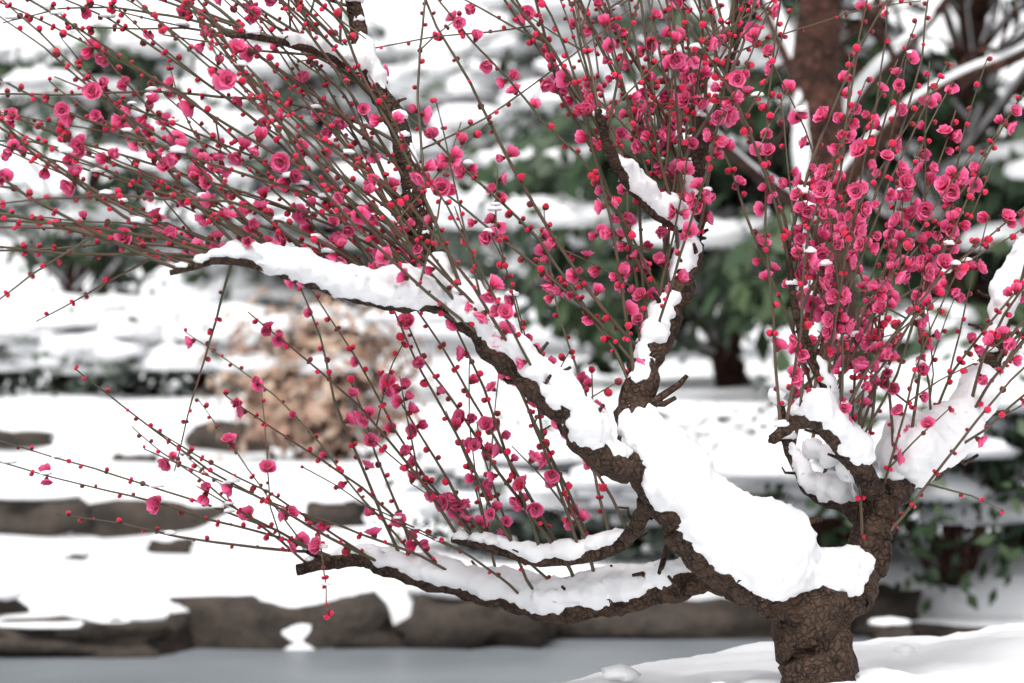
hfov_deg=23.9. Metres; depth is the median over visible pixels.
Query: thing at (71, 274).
evergreen tree
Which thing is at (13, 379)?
hedge
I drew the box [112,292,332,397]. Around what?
hedge
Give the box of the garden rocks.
[0,419,1023,658]
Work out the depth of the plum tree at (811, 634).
3.16 m
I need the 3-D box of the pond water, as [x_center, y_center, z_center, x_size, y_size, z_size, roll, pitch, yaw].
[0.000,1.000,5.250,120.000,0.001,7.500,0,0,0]
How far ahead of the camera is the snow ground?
10.20 m
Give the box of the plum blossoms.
[0,0,1023,619]
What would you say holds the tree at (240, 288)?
on the snow ground
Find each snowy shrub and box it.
[354,392,631,554]
[372,384,776,562]
[561,386,920,559]
[687,373,919,545]
[709,303,1023,613]
[883,313,1023,548]
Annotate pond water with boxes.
[0,635,914,682]
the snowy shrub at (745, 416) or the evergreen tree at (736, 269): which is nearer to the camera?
the snowy shrub at (745, 416)
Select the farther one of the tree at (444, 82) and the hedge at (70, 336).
the tree at (444, 82)
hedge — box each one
[0,277,174,397]
[0,344,57,396]
[5,278,230,396]
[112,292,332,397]
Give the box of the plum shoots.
[0,0,1023,611]
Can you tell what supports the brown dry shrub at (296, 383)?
on the snow ground
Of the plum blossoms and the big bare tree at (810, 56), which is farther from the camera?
the big bare tree at (810, 56)
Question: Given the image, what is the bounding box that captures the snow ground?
[0,0,1023,682]
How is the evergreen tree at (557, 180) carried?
on the snow ground
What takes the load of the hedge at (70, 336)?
on the snow ground
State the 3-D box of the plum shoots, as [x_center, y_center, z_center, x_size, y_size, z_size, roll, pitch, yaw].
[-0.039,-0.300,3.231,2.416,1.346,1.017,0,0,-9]
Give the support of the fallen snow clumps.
on the snow ground
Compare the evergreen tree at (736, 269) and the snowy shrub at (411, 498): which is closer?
the snowy shrub at (411, 498)
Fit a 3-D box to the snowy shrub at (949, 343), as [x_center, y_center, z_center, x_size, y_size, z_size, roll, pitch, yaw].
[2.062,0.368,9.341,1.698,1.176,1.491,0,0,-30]
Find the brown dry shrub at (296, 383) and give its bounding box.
[187,285,480,461]
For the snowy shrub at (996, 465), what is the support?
on the snow ground
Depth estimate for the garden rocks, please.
7.92 m
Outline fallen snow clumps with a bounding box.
[601,644,916,682]
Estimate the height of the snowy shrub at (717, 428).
0.862 m
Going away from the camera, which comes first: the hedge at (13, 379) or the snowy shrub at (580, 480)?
the snowy shrub at (580, 480)
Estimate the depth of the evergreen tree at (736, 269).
13.75 m
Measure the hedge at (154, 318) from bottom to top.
0.944 m
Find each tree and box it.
[0,6,262,393]
[130,4,528,340]
[169,0,1018,682]
[329,0,851,354]
[409,0,1013,387]
[520,0,1023,546]
[595,0,1023,372]
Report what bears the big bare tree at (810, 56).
on the snow ground

